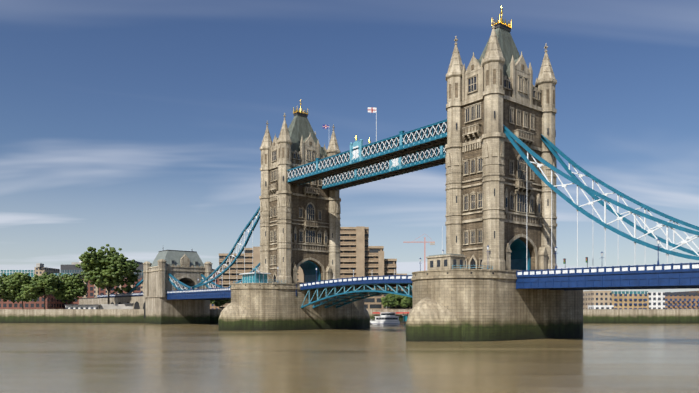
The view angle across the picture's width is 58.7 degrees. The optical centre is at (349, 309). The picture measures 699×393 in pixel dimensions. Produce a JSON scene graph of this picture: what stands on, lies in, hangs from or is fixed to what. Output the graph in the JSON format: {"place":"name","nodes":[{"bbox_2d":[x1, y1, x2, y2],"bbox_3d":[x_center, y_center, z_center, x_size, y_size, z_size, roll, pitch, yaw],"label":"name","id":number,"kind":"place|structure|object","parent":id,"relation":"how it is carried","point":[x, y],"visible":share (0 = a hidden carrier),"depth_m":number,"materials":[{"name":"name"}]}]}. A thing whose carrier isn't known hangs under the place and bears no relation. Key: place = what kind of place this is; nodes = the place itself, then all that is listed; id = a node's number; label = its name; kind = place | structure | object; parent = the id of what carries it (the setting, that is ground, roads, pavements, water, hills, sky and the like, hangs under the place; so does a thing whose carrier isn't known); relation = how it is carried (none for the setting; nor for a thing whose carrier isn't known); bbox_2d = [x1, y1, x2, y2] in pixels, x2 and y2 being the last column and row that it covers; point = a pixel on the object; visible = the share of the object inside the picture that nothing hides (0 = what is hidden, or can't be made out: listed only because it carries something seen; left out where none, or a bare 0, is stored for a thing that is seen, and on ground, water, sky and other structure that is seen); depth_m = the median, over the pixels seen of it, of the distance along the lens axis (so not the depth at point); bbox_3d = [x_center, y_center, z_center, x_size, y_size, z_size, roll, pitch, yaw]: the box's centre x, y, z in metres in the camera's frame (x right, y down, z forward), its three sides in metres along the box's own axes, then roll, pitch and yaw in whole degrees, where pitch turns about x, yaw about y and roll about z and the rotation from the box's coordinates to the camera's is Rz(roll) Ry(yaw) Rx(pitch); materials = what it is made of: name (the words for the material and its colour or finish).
{"place":"outdoors","nodes":[
{"label":"outdoors","id":0,"kind":"place"},
{"bbox_2d":[0,323,698,392],"bbox_3d":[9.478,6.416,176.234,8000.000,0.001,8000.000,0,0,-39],"label":"river water","id":1,"kind":"structure","parent":0,"point":[211,358],"depth_m":76.80,"materials":[{"name":"brown liquid"}]},
{"bbox_2d":[218,283,369,330],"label":"pier","id":2,"kind":"structure","parent":1,"relation":"in","point":[263,307],"depth_m":191.77,"materials":[{"name":"stone"}]},
{"bbox_2d":[166,287,230,299],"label":"side span","id":3,"kind":"object","parent":2,"relation":"attached to","point":[212,294],"visible":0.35,"depth_m":248.98,"materials":[{"name":"metal"}]},
{"bbox_2d":[128,206,259,292],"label":"chains","id":4,"kind":"object","parent":3,"relation":"on","point":[204,282],"visible":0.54,"depth_m":235.00,"materials":[{"name":"teal paint"}]},
{"bbox_2d":[177,238,698,289],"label":"lamp posts","id":5,"kind":"object","parent":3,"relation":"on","point":[658,241],"visible":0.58,"depth_m":134.05,"materials":[{"name":"metal"}]},
{"bbox_2d":[259,100,340,283],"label":"tower","id":6,"kind":"structure","parent":2,"relation":"on","point":[300,225],"depth_m":203.85,"materials":[{"name":"stone"}]},
{"bbox_2d":[370,312,399,324],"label":"tour boat","id":7,"kind":"object","parent":1,"relation":"on","point":[387,318],"visible":0.94,"depth_m":267.65,"materials":[{"name":"white"}]},
{"bbox_2d":[406,269,582,341],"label":"pier","id":8,"kind":"structure","parent":1,"relation":"in","point":[465,305],"depth_m":126.63,"materials":[{"name":"stone"}]},
{"bbox_2d":[233,245,492,283],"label":"pier cabins","id":9,"kind":"object","parent":8,"relation":"on","point":[442,261],"visible":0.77,"depth_m":132.04,"materials":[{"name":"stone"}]},
{"bbox_2d":[445,6,557,270],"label":"tower","id":10,"kind":"structure","parent":8,"relation":"on","point":[498,195],"depth_m":139.38,"materials":[{"name":"stone"}]},
{"bbox_2d":[288,107,446,190],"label":"level walkways","id":11,"kind":"structure","parent":10,"relation":"attached to","point":[400,153],"depth_m":172.79,"materials":[{"name":"metal"}]},
{"bbox_2d":[368,107,375,112],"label":"flag","id":12,"kind":"object","parent":11,"relation":"attached to","point":[371,109],"visible":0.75,"depth_m":163.78,"materials":[{"name":"white fabric"}]},
{"bbox_2d":[516,263,698,289],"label":"side span","id":13,"kind":"object","parent":8,"relation":"attached to","point":[672,276],"visible":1,"depth_m":114.67,"materials":[{"name":"metal"}]},
{"bbox_2d":[0,309,698,323],"bbox_3d":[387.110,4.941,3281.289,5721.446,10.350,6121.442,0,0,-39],"label":"embankment wall","id":14,"kind":"structure","parent":0,"point":[671,316],"depth_m":292.73,"materials":[{"name":"beige stone"}]},
{"bbox_2d":[0,273,18,302],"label":"plane tree","id":15,"kind":"object","parent":14,"relation":"on","point":[3,282],"visible":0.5,"depth_m":307.38,"materials":[{"name":"green plant"}]},
{"bbox_2d":[3,272,38,308],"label":"plane tree","id":16,"kind":"object","parent":14,"relation":"on","point":[15,283],"visible":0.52,"depth_m":304.85,"materials":[{"name":"green plant"}]},
{"bbox_2d":[20,272,68,308],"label":"plane tree","id":17,"kind":"object","parent":14,"relation":"on","point":[45,284],"visible":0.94,"depth_m":302.34,"materials":[{"name":"green plant"}]},
{"bbox_2d":[52,273,87,304],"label":"plane tree","id":18,"kind":"object","parent":14,"relation":"on","point":[76,286],"visible":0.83,"depth_m":312.33,"materials":[{"name":"green plant"}]},
{"bbox_2d":[75,244,141,303],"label":"plane tree","id":19,"kind":"object","parent":14,"relation":"on","point":[108,271],"visible":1,"depth_m":301.14,"materials":[{"name":"green plant"}]},
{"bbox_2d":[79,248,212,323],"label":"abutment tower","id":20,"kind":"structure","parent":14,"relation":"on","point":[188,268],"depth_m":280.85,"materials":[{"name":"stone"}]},
{"bbox_2d":[214,299,230,308],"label":"quay tree","id":21,"kind":"object","parent":14,"relation":"on","point":[218,303],"visible":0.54,"depth_m":311.23,"materials":[{"name":"green plant"}]},
{"bbox_2d":[0,226,698,308],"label":"city","id":22,"kind":"object","parent":14,"relation":"on","point":[359,256],"visible":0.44,"depth_m":343.98,"materials":[{"name":"brown brick"}]},
{"bbox_2d":[381,293,399,307],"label":"quay tree","id":23,"kind":"object","parent":14,"relation":"on","point":[388,300],"visible":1,"depth_m":308.83,"materials":[{"name":"green plant"}]},
{"bbox_2d":[373,312,408,323],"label":"jetty","id":24,"kind":"object","parent":14,"relation":"on","point":[405,317],"visible":0.31,"depth_m":285.22,"materials":[{"name":"red metal"}]},
{"bbox_2d":[398,295,411,308],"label":"quay tree","id":25,"kind":"object","parent":14,"relation":"on","point":[404,301],"visible":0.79,"depth_m":312.04,"materials":[{"name":"green plant"}]},
{"bbox_2d":[403,234,434,270],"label":"tower crane","id":26,"kind":"object","parent":14,"relation":"on","point":[431,243],"visible":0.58,"depth_m":517.88,"materials":[{"name":"red"}]},
{"bbox_2d":[0,0,698,291],"label":"sky","id":27,"kind":"structure","parent":0,"point":[138,127],"materials":[{"name":"blue"}]},
{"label":"pier roadway","id":28,"kind":"object","parent":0,"visible":0},
{"bbox_2d":[300,271,411,307],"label":"bascule span","id":29,"kind":"object","parent":28,"relation":"on","point":[357,285],"visible":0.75,"depth_m":179.68,"materials":[{"name":"metal"}]},
{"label":"abutment tower","id":30,"kind":"object","parent":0,"visible":0},
{"bbox_2d":[503,124,698,268],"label":"chains","id":31,"kind":"object","parent":30,"relation":"on","point":[554,150],"visible":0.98,"depth_m":122.31,"materials":[{"name":"teal paint"}]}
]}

